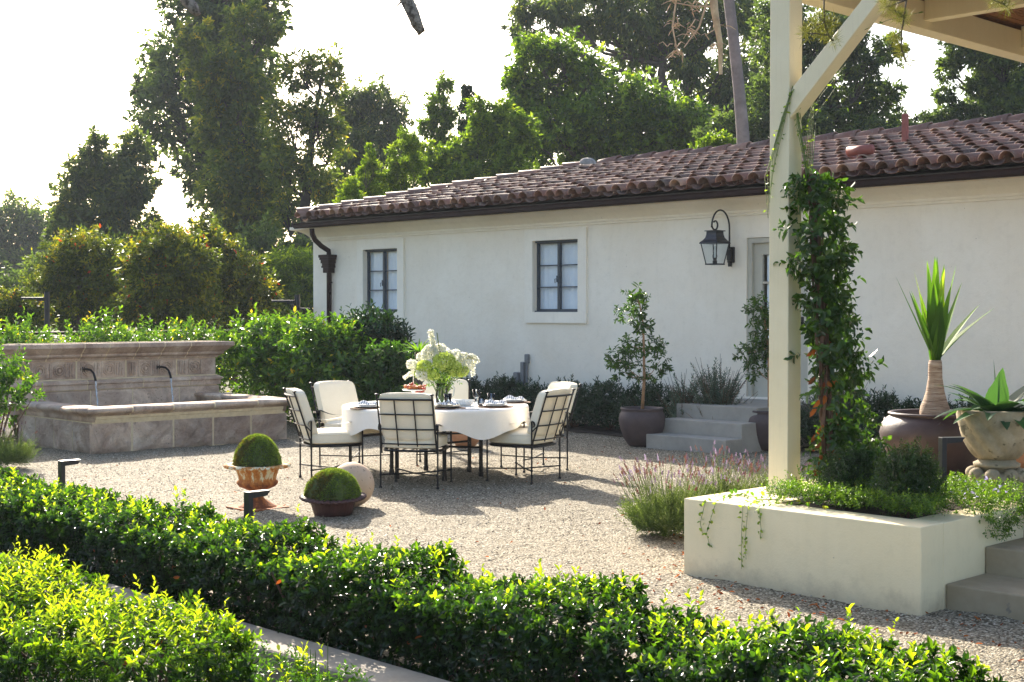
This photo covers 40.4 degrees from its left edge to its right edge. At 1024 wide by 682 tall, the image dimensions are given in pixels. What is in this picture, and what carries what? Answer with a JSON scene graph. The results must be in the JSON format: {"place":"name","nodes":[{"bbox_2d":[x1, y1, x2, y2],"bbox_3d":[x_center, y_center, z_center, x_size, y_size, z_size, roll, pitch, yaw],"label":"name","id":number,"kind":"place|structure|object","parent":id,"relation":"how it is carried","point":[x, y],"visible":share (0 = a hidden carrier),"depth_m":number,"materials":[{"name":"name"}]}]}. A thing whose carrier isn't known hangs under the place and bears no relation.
{"place":"outdoors","nodes":[
{"label":"outdoors","id":0,"kind":"place"},
{"bbox_2d":[1,317,310,421],"bbox_3d":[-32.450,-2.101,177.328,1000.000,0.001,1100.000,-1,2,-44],"label":"ground","id":1,"kind":"structure","parent":0,"point":[227,388],"depth_m":35.90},
{"bbox_2d":[0,343,46,443],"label":"lime bush","id":2,"kind":"object","parent":1,"relation":"on","point":[11,371],"visible":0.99,"depth_m":15.09,"materials":[{"name":"green plant"}]},
{"bbox_2d":[0,186,51,336],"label":"hazy tree","id":3,"kind":"object","parent":1,"relation":"on","point":[21,220],"visible":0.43,"depth_m":84.02,"materials":[{"name":"green plant"}]},
{"bbox_2d":[0,284,58,342],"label":"photinia","id":4,"kind":"object","parent":1,"relation":"on","point":[15,303],"visible":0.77,"depth_m":26.85,"materials":[{"name":"green plant"}]},
{"bbox_2d":[21,292,49,336],"bbox_3d":[-8.546,0.115,25.008,0.499,2.003,0.120,0,1,0],"label":"lamp post","id":5,"kind":"object","parent":1,"relation":"on","point":[46,298],"visible":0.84,"depth_m":24.95,"materials":[{"name":"metal"}]},
{"bbox_2d":[17,223,134,342],"bbox_3d":[-9.572,-0.812,30.985,2.606,3.604,3.250,-1,2,-44],"label":"photinia","id":6,"kind":"object","parent":1,"relation":"on","point":[79,283],"visible":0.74,"depth_m":30.55,"materials":[{"name":"green plant"}]},
{"bbox_2d":[40,122,167,339],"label":"round tree","id":7,"kind":"object","parent":1,"relation":"on","point":[117,190],"visible":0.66,"depth_m":49.52,"materials":[{"name":"green plant"}]},
{"bbox_2d":[0,211,246,340],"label":"dark thicket","id":8,"kind":"object","parent":1,"relation":"on","point":[6,280],"visible":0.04,"depth_m":43.62,"materials":[{"name":"green plant"}]},
{"bbox_2d":[103,216,230,339],"bbox_3d":[-7.125,-0.772,28.882,2.645,3.615,2.224,0,1,-16],"label":"photinia","id":9,"kind":"object","parent":1,"relation":"on","point":[159,287],"visible":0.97,"depth_m":28.55,"materials":[{"name":"green plant"}]},
{"bbox_2d":[121,0,301,334],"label":"tall evergreen","id":10,"kind":"object","parent":1,"relation":"on","point":[158,86],"visible":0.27,"depth_m":59.29,"materials":[{"name":"green plant"}]},
{"bbox_2d":[169,0,299,342],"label":"yellowing tree","id":11,"kind":"object","parent":1,"relation":"on","point":[227,83],"visible":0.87,"depth_m":52.38,"materials":[{"name":"green plant"}]},
{"bbox_2d":[188,215,288,385],"bbox_3d":[-6.222,-0.921,30.931,2.149,3.825,2.387,-1,2,-44],"label":"photinia","id":12,"kind":"object","parent":1,"relation":"on","point":[244,292],"visible":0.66,"depth_m":30.59,"materials":[{"name":"green plant"}]},
{"bbox_2d":[234,210,312,327],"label":"dark thicket","id":13,"kind":"object","parent":1,"relation":"on","point":[264,238],"visible":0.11,"depth_m":45.64,"materials":[{"name":"green plant"}]},
{"bbox_2d":[260,237,312,318],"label":"green thicket","id":14,"kind":"object","parent":1,"relation":"on","point":[298,279],"visible":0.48,"depth_m":37.64,"materials":[{"name":"green plant"}]},
{"bbox_2d":[257,38,357,249],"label":"airy tree","id":15,"kind":"object","parent":1,"relation":"on","point":[306,115],"visible":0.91,"depth_m":49.52,"materials":[{"name":"green plant"}]},
{"bbox_2d":[332,175,368,203],"bbox_3d":[-3.651,-1.348,30.845,0.923,4.681,0.831,-1,2,-44],"label":"cypress","id":16,"kind":"object","parent":1,"relation":"on","point":[350,190],"visible":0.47,"depth_m":30.82,"materials":[{"name":"green plant"}]},
{"bbox_2d":[288,71,425,240],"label":"dark eucalyptus","id":17,"kind":"object","parent":1,"relation":"on","point":[365,113],"visible":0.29,"depth_m":57.45,"materials":[{"name":"green plant"}]},
{"bbox_2d":[355,142,385,198],"bbox_3d":[-3.309,-1.808,32.018,1.103,5.550,1.066,-1,2,-44],"label":"cypress","id":18,"kind":"object","parent":1,"relation":"on","point":[369,185],"visible":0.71,"depth_m":31.80,"materials":[{"name":"green plant"}]},
{"bbox_2d":[378,124,431,193],"bbox_3d":[-2.504,-2.006,32.037,1.306,5.946,0.892,0,1,16],"label":"bright fern tree","id":19,"kind":"object","parent":1,"relation":"on","point":[400,170],"visible":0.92,"depth_m":31.83,"materials":[{"name":"green plant"}]},
{"bbox_2d":[415,69,459,153],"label":"slender tree","id":20,"kind":"object","parent":1,"relation":"on","point":[437,125],"visible":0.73,"depth_m":45.69,"materials":[{"name":"green plant"}]},
{"bbox_2d":[409,92,543,187],"bbox_3d":[-1.012,-2.980,37.929,3.744,7.644,2.296,0,1,5],"label":"bright tree","id":21,"kind":"object","parent":1,"relation":"on","point":[503,137],"visible":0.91,"depth_m":37.54,"materials":[{"name":"green plant"}]},
{"bbox_2d":[498,25,720,166],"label":"ficus tree","id":22,"kind":"object","parent":1,"relation":"on","point":[631,117],"visible":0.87,"depth_m":41.20,"materials":[{"name":"green plant"}]},
{"bbox_2d":[499,0,769,133],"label":"tall eucalyptus","id":23,"kind":"object","parent":1,"relation":"on","point":[637,33],"visible":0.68,"depth_m":51.34,"materials":[{"name":"green plant"}]},
{"bbox_2d":[290,113,1023,442],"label":"guest house","id":24,"kind":"structure","parent":1,"relation":"on","point":[501,274],"depth_m":19.27,"materials":[{"name":"paint"}]},
{"bbox_2d":[357,238,404,321],"bbox_3d":[-2.186,-1.031,23.745,0.183,1.400,1.260,-1,2,-44],"label":"window","id":25,"kind":"structure","parent":24,"relation":"in","point":[396,257],"depth_m":23.75,"materials":[{"name":"paint"}]},
{"bbox_2d":[513,354,529,389],"bbox_3d":[0.141,0.698,21.232,0.090,1.000,0.290,-1,2,-44],"label":"utility box","id":26,"kind":"object","parent":24,"relation":"attached to","point":[522,375],"visible":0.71,"depth_m":21.20,"materials":[{"name":"grey metal"}]},
{"bbox_2d":[524,227,587,322],"bbox_3d":[0.697,-0.968,20.767,0.183,1.400,1.270,-1,2,-44],"label":"window","id":27,"kind":"structure","parent":24,"relation":"in","point":[562,263],"depth_m":20.78,"materials":[{"name":"paint"}]},
{"bbox_2d":[699,209,734,266],"bbox_3d":[2.722,-1.352,18.222,0.506,0.746,0.292,-1,2,-44],"label":"wall lantern","id":28,"kind":"object","parent":24,"relation":"attached to","point":[714,236],"depth_m":18.13,"materials":[{"name":"black metal"}]},
{"bbox_2d":[745,236,807,401],"bbox_3d":[3.445,-0.289,17.950,0.180,2.100,0.944,-1,2,-44],"label":"door","id":29,"kind":"structure","parent":24,"relation":"in","point":[757,247],"depth_m":18.18,"materials":[{"name":"grey paint"}]},
{"bbox_2d":[688,128,736,148],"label":"bright shrub","id":30,"kind":"object","parent":1,"relation":"on","point":[715,140],"visible":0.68,"depth_m":26.74,"materials":[{"name":"green plant"}]},
{"bbox_2d":[723,0,749,143],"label":"palm tree","id":31,"kind":"object","parent":1,"relation":"on","point":[742,125],"visible":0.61,"depth_m":30.77,"materials":[{"name":"grey plant"}]},
{"bbox_2d":[659,0,735,74],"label":"dead branches","id":32,"kind":"object","parent":31,"relation":"hanging from","point":[713,5],"visible":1,"depth_m":28.84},
{"bbox_2d":[691,0,920,144],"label":"dark grove tree","id":33,"kind":"object","parent":1,"relation":"on","point":[864,115],"visible":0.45,"depth_m":35.52,"materials":[{"name":"green plant"}]},
{"bbox_2d":[910,40,1023,123],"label":"dark grove tree","id":34,"kind":"object","parent":1,"relation":"on","point":[1004,79],"visible":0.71,"depth_m":37.54,"materials":[{"name":"green plant"}]},
{"bbox_2d":[0,407,315,437],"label":"planting soil","id":35,"kind":"structure","parent":0,"point":[7,430],"depth_m":19.45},
{"bbox_2d":[0,306,73,434],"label":"boundary shrub","id":36,"kind":"object","parent":35,"relation":"on","point":[9,336],"visible":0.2,"depth_m":18.35,"materials":[{"name":"green plant"}]},
{"bbox_2d":[34,305,158,342],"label":"boundary shrub","id":37,"kind":"object","parent":35,"relation":"on","point":[99,334],"visible":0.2,"depth_m":19.16,"materials":[{"name":"green plant"}]},
{"bbox_2d":[113,313,242,392],"bbox_3d":[-4.788,0.412,20.026,2.065,1.632,1.575,-1,2,-44],"label":"boundary shrub","id":38,"kind":"object","parent":35,"relation":"on","point":[177,335],"visible":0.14,"depth_m":20.03,"materials":[{"name":"green plant"}]},
{"bbox_2d":[208,302,314,421],"bbox_3d":[-3.546,0.439,20.623,1.957,2.034,1.836,0,1,-5],"label":"lemon bush","id":39,"kind":"object","parent":35,"relation":"on","point":[246,356],"visible":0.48,"depth_m":20.18,"materials":[{"name":"green plant"}]},
{"bbox_2d":[12,560,454,681],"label":"soil bed","id":40,"kind":"object","parent":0,"point":[160,656],"depth_m":6.66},
{"bbox_2d":[0,536,262,681],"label":"fresh hedge","id":41,"kind":"object","parent":40,"relation":"on","point":[95,647],"visible":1,"depth_m":4.99,"materials":[{"name":"green plant"}]},
{"bbox_2d":[0,552,449,681],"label":"kerb","id":42,"kind":"structure","parent":40,"relation":"on","point":[379,671],"depth_m":6.09,"materials":[{"name":"concrete"}]},
{"bbox_2d":[172,628,327,681],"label":"young shoots","id":43,"kind":"object","parent":40,"relation":"on","point":[300,651],"visible":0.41,"depth_m":5.48,"materials":[{"name":"green plant"}]},
{"bbox_2d":[150,640,372,681],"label":"shrub","id":44,"kind":"object","parent":40,"relation":"on","point":[299,677],"visible":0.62,"depth_m":5.56,"materials":[{"name":"green plant"}]},
{"bbox_2d":[0,466,1007,681],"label":"clipped hedge","id":45,"kind":"object","parent":40,"relation":"on","point":[205,550],"visible":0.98,"depth_m":6.04,"materials":[{"name":"green plant"}]},
{"bbox_2d":[396,0,424,34],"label":"bare branch","id":46,"kind":"object","parent":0,"point":[412,12],"visible":1,"depth_m":6.45,"materials":[{"name":"grey plant"}]},
{"bbox_2d":[453,82,474,171],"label":"ivy column","id":47,"kind":"structure","parent":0,"point":[467,91],"depth_m":42.81,"materials":[{"name":"green plant"}]},
{"bbox_2d":[0,0,1001,243],"label":"sky","id":48,"kind":"structure","parent":0,"point":[66,66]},
{"bbox_2d":[0,419,1023,681],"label":"gravel","id":49,"kind":"structure","parent":0,"point":[552,541],"depth_m":11.43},
{"bbox_2d":[0,409,41,466],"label":"lavender","id":50,"kind":"object","parent":49,"relation":"on","point":[21,454],"visible":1,"depth_m":14.58,"materials":[{"name":"green plant"}]},
{"bbox_2d":[0,340,289,453],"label":"wall fountain","id":51,"kind":"object","parent":49,"relation":"on","point":[105,397],"depth_m":17.63,"materials":[{"name":"stone"}]},
{"bbox_2d":[223,461,290,511],"bbox_3d":[-2.135,1.214,11.679,0.562,0.374,0.562,-1,2,-44],"label":"rusty urn","id":52,"kind":"object","parent":49,"relation":"on","point":[255,478],"visible":0.69,"depth_m":11.55,"materials":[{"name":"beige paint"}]},
{"bbox_2d":[232,433,281,466],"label":"moss dome","id":53,"kind":"structure","parent":52,"relation":"in","point":[257,450],"depth_m":11.55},
{"bbox_2d":[244,489,269,525],"bbox_3d":[-1.491,1.176,8.153,0.150,0.600,0.056,-1,2,-44],"label":"path light","id":54,"kind":"object","parent":49,"relation":"on","point":[249,496],"visible":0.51,"depth_m":8.10,"materials":[{"name":"metal"}]},
{"bbox_2d":[268,308,375,426],"bbox_3d":[-2.615,0.510,19.575,1.575,1.951,1.492,-1,2,-44],"label":"lemon bush","id":55,"kind":"object","parent":49,"relation":"on","point":[313,357],"visible":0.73,"depth_m":19.31,"materials":[{"name":"green plant"}]},
{"bbox_2d":[282,388,362,477],"bbox_3d":[-1.843,0.908,13.628,0.743,0.904,0.584,0,1,-20],"label":"garden chair","id":56,"kind":"object","parent":49,"relation":"on","point":[310,433],"visible":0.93,"depth_m":13.41,"materials":[{"name":"fabric"}]},
{"bbox_2d":[299,492,366,516],"bbox_3d":[-1.455,1.327,11.325,0.547,0.164,0.549,4,6,34],"label":"iron bowl","id":57,"kind":"object","parent":49,"relation":"on","point":[333,508],"visible":0.62,"depth_m":11.17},
{"bbox_2d":[303,467,361,501],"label":"moss dome","id":58,"kind":"structure","parent":57,"relation":"in","point":[333,483],"depth_m":11.17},
{"bbox_2d":[309,380,389,466],"bbox_3d":[-1.713,0.883,14.791,0.743,0.904,0.584,1,2,43],"label":"garden chair","id":59,"kind":"object","parent":49,"relation":"on","point":[333,397],"visible":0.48,"depth_m":14.79,"materials":[{"name":"fabric"}]},
{"bbox_2d":[337,462,373,506],"bbox_3d":[-1.354,1.213,11.768,0.380,0.380,0.380,-1,2,-44],"label":"stone ball","id":60,"kind":"object","parent":49,"relation":"on","point":[362,474],"visible":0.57,"depth_m":11.67,"materials":[{"name":"stone"}]},
{"bbox_2d":[334,298,424,394],"bbox_3d":[-1.987,0.298,20.175,1.617,1.854,1.483,-1,2,-44],"label":"laurel bush","id":61,"kind":"object","parent":49,"relation":"on","point":[383,325],"visible":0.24,"depth_m":20.06,"materials":[{"name":"green plant"}]},
{"bbox_2d":[353,337,415,401],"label":"orange bush","id":62,"kind":"object","parent":49,"relation":"on","point":[388,370],"visible":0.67,"depth_m":18.86,"materials":[{"name":"green plant"}]},
{"bbox_2d":[374,392,452,489],"bbox_3d":[-0.920,0.919,13.102,0.584,0.904,0.743,0,1,12],"label":"garden chair","id":63,"kind":"object","parent":49,"relation":"on","point":[408,420],"visible":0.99,"depth_m":12.86,"materials":[{"name":"fabric"}]},
{"bbox_2d":[389,431,482,480],"bbox_3d":[-0.770,1.000,13.975,1.800,0.705,1.800,-1,2,-44],"label":"dining table","id":64,"kind":"object","parent":49,"relation":"on","point":[469,467],"visible":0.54,"depth_m":13.90,"materials":[{"name":"black metal"}]},
{"bbox_2d":[342,399,529,439],"bbox_3d":[-0.755,0.779,13.993,1.950,0.279,1.947,-1,2,-44],"label":"tablecloth","id":65,"kind":"object","parent":64,"relation":"on","point":[484,423],"visible":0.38,"depth_m":13.24,"materials":[{"name":"white fabric"}]},
{"bbox_2d":[435,383,454,402],"bbox_3d":[-0.682,0.528,14.027,0.183,0.215,0.132,-1,1,-28],"label":"glass vase","id":66,"kind":"object","parent":65,"relation":"on","point":[436,395],"visible":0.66,"depth_m":13.98,"materials":[{"name":"clear"}]},
{"bbox_2d":[403,329,479,401],"bbox_3d":[-0.704,0.247,14.009,0.578,0.741,0.572,-1,2,-44],"label":"flower bouquet","id":67,"kind":"object","parent":66,"relation":"in","point":[452,368],"visible":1,"depth_m":13.94,"materials":[{"name":"white plant"}]},
{"bbox_2d":[416,379,470,465],"bbox_3d":[-0.735,0.876,15.114,0.584,0.904,0.743,0,1,0],"label":"garden chair","id":68,"kind":"object","parent":49,"relation":"on","point":[461,391],"visible":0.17,"depth_m":15.30,"materials":[{"name":"fabric"}]},
{"bbox_2d":[3,433,1023,680],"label":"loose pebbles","id":69,"kind":"object","parent":49,"relation":"on","point":[495,505],"visible":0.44,"depth_m":12.50,"materials":[{"name":"gravel"}]},
{"bbox_2d":[486,388,575,484],"bbox_3d":[0.176,0.909,13.576,0.743,0.904,0.584,1,1,31],"label":"garden chair","id":70,"kind":"object","parent":49,"relation":"on","point":[546,419],"visible":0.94,"depth_m":13.38,"materials":[{"name":"fabric"}]},
{"bbox_2d":[500,381,581,472],"bbox_3d":[0.295,0.887,14.613,0.744,0.904,0.584,-1,1,-26],"label":"garden chair","id":71,"kind":"object","parent":49,"relation":"on","point":[562,385],"visible":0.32,"depth_m":14.49,"materials":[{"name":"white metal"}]},
{"bbox_2d":[86,437,1023,660],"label":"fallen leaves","id":72,"kind":"object","parent":49,"relation":"on","point":[788,613],"visible":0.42,"depth_m":7.88,"materials":[{"name":"green plant"}]},
{"bbox_2d":[619,406,664,446],"bbox_3d":[1.595,1.051,17.076,0.572,0.470,0.572,-1,2,-44],"label":"clay pot","id":73,"kind":"object","parent":49,"relation":"on","point":[637,424],"visible":0.94,"depth_m":16.86,"materials":[{"name":"ceramic"}]},
{"bbox_2d":[603,282,674,408],"bbox_3d":[1.552,0.080,17.056,0.872,1.616,0.441,0,1,2],"label":"citrus tree","id":74,"kind":"object","parent":73,"relation":"on","point":[624,351],"visible":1,"depth_m":17.03,"materials":[{"name":"green plant"}]},
{"bbox_2d":[613,453,716,538],"bbox_3d":[1.155,1.129,10.249,0.849,0.604,0.798,-1,2,-44],"label":"lavender","id":75,"kind":"object","parent":49,"relation":"on","point":[663,513],"visible":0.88,"depth_m":10.12,"materials":[{"name":"green plant"}]},
{"bbox_2d":[656,370,700,417],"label":"rosemary bush","id":76,"kind":"object","parent":49,"relation":"on","point":[674,401],"visible":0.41,"depth_m":17.37,"materials":[{"name":"green plant"}]},
{"bbox_2d":[675,357,757,417],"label":"rosemary bush","id":77,"kind":"object","parent":49,"relation":"on","point":[712,395],"visible":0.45,"depth_m":17.14,"materials":[{"name":"green plant"}]},
{"bbox_2d":[673,441,768,498],"bbox_3d":[1.628,1.096,10.896,0.766,0.651,0.786,-1,2,-44],"label":"lavender","id":78,"kind":"object","parent":49,"relation":"on","point":[724,486],"visible":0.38,"depth_m":10.89,"materials":[{"name":"purple plant"}]},
{"bbox_2d":[646,398,819,454],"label":"door steps","id":79,"kind":"structure","parent":49,"relation":"on","point":[731,427],"depth_m":16.56,"materials":[{"name":"concrete"}]},
{"bbox_2d":[748,411,768,450],"bbox_3d":[3.067,1.057,16.576,0.581,0.480,0.581,-1,2,-44],"label":"clay pot","id":80,"kind":"object","parent":49,"relation":"on","point":[760,419],"visible":0.27,"depth_m":16.35,"materials":[{"name":"ceramic"}]},
{"bbox_2d":[732,290,768,406],"bbox_3d":[2.925,0.147,16.546,0.623,1.502,0.420,0,1,7],"label":"citrus tree","id":81,"kind":"object","parent":80,"relation":"in","point":[763,321],"visible":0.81,"depth_m":16.52,"materials":[{"name":"green plant"}]},
{"bbox_2d":[727,450,809,488],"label":"lavender","id":82,"kind":"object","parent":49,"relation":"on","point":[759,477],"visible":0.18,"depth_m":11.30,"materials":[{"name":"green plant"}]},
{"bbox_2d":[684,479,1023,615],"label":"raised planter","id":83,"kind":"object","parent":49,"relation":"on","point":[872,558],"visible":0.56,"depth_m":8.00,"materials":[{"name":"concrete"}]},
{"bbox_2d":[697,488,838,568],"bbox_3d":[1.587,1.142,8.467,0.483,0.456,0.839,-1,2,-44],"label":"trailing vine","id":84,"kind":"object","parent":83,"relation":"hanging from","point":[754,501],"visible":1,"depth_m":8.42,"materials":[{"name":"green plant"}]},
{"bbox_2d":[763,11,922,476],"bbox_3d":[2.057,-0.557,8.793,0.874,3.083,0.725,0,1,-3],"label":"climbing jasmine","id":85,"kind":"object","parent":83,"relation":"on","point":[828,325],"visible":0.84,"depth_m":8.75,"materials":[{"name":"green plant"}]},
{"bbox_2d":[814,440,886,509],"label":"boxwood","id":86,"kind":"object","parent":83,"relation":"on","point":[852,463],"visible":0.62,"depth_m":8.47,"materials":[{"name":"green plant"}]},
{"bbox_2d":[759,459,1023,540],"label":"creeping flowers","id":87,"kind":"object","parent":83,"relation":"on","point":[958,492],"visible":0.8,"depth_m":8.17,"materials":[{"name":"green plant"}]},
{"bbox_2d":[766,0,1023,493],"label":"pergola","id":88,"kind":"object","parent":83,"relation":"on","point":[974,25],"visible":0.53,"depth_m":8.96,"materials":[{"name":"beige paint"}]},
{"bbox_2d":[793,0,843,52],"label":"pine sprig","id":89,"kind":"object","parent":88,"relation":"hanging from","point":[825,24],"visible":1,"depth_m":5.97,"materials":[{"name":"green plant"}]},
{"bbox_2d":[875,0,918,72],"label":"pine sprig","id":90,"kind":"object","parent":88,"relation":"hanging from","point":[903,23],"visible":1,"depth_m":5.87,"materials":[{"name":"green plant"}]},
{"bbox_2d":[866,436,949,518],"bbox_3d":[2.305,0.812,8.116,0.481,0.510,0.461,0,1,-6],"label":"boxwood","id":91,"kind":"object","parent":83,"relation":"on","point":[915,472],"visible":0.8,"depth_m":8.04,"materials":[{"name":"green plant"}]},
{"bbox_2d":[938,437,964,507],"bbox_3d":[2.692,0.803,8.530,0.150,0.430,0.056,0,1,-10],"label":"path light","id":92,"kind":"object","parent":83,"relation":"on","point":[943,442],"visible":0.65,"depth_m":8.49,"materials":[{"name":"metal"}]},
{"bbox_2d":[946,537,1023,620],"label":"terrace steps","id":93,"kind":"structure","parent":49,"relation":"on","point":[997,588],"depth_m":7.69,"materials":[{"name":"concrete"}]},
{"bbox_2d":[564,423,622,436],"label":"planting soil","id":94,"kind":"structure","parent":0,"point":[586,428],"depth_m":19.14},
{"bbox_2d":[470,371,529,400],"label":"shrub","id":95,"kind":"object","parent":94,"relation":"on","point":[502,387],"visible":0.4,"depth_m":20.56,"materials":[{"name":"green plant"}]},
{"bbox_2d":[498,375,548,418],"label":"shrub","id":96,"kind":"object","parent":94,"relation":"on","point":[527,394],"visible":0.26,"depth_m":20.06,"materials":[{"name":"green plant"}]},
{"bbox_2d":[547,374,599,426],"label":"shrub","id":97,"kind":"object","parent":94,"relation":"on","point":[582,390],"visible":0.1,"depth_m":19.60,"materials":[{"name":"green plant"}]},
{"bbox_2d":[570,376,637,429],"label":"shrub","id":98,"kind":"object","parent":94,"relation":"on","point":[594,406],"visible":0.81,"depth_m":19.02,"materials":[{"name":"green plant"}]},
{"bbox_2d":[606,377,671,428],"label":"shrub","id":99,"kind":"object","parent":94,"relation":"on","point":[652,397],"visible":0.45,"depth_m":18.60,"materials":[{"name":"green plant"}]},
{"bbox_2d":[800,446,889,457],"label":"planting soil","id":100,"kind":"structure","parent":0,"point":[802,449],"depth_m":16.40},
{"bbox_2d":[800,394,854,446],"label":"shrub","id":101,"kind":"object","parent":100,"relation":"on","point":[807,429],"visible":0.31,"depth_m":16.42,"materials":[{"name":"green plant"}]},
{"bbox_2d":[845,384,915,452],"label":"shrub","id":102,"kind":"object","parent":100,"relation":"on","point":[885,403],"visible":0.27,"depth_m":15.99,"materials":[{"name":"green plant"}]},
{"bbox_2d":[929,479,1023,505],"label":"terrace","id":103,"kind":"structure","parent":0,"point":[978,502],"depth_m":8.75,"materials":[{"name":"concrete"}]},
{"bbox_2d":[879,409,977,477],"bbox_3d":[3.071,0.747,10.118,0.784,0.465,0.784,-1,2,-44],"label":"clay pot","id":104,"kind":"object","parent":103,"relation":"on","point":[910,425],"visible":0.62,"depth_m":9.82,"materials":[{"name":"ceramic"}]},
{"bbox_2d":[897,258,992,414],"bbox_3d":[3.143,-0.008,10.105,0.725,1.215,0.289,0,1,3],"label":"dragon tree","id":105,"kind":"object","parent":104,"relation":"on","point":[934,318],"visible":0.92,"depth_m":10.06,"materials":[{"name":"green plant"}]},
{"bbox_2d":[955,407,1023,496],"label":"stone urn","id":106,"kind":"object","parent":103,"relation":"on","point":[995,447],"visible":0.83,"depth_m":9.01,"materials":[{"name":"stone"}]},
{"bbox_2d":[935,367,1023,429],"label":"agave","id":107,"kind":"object","parent":106,"relation":"in","point":[997,398],"visible":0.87,"depth_m":9.12,"materials":[{"name":"green plant"}]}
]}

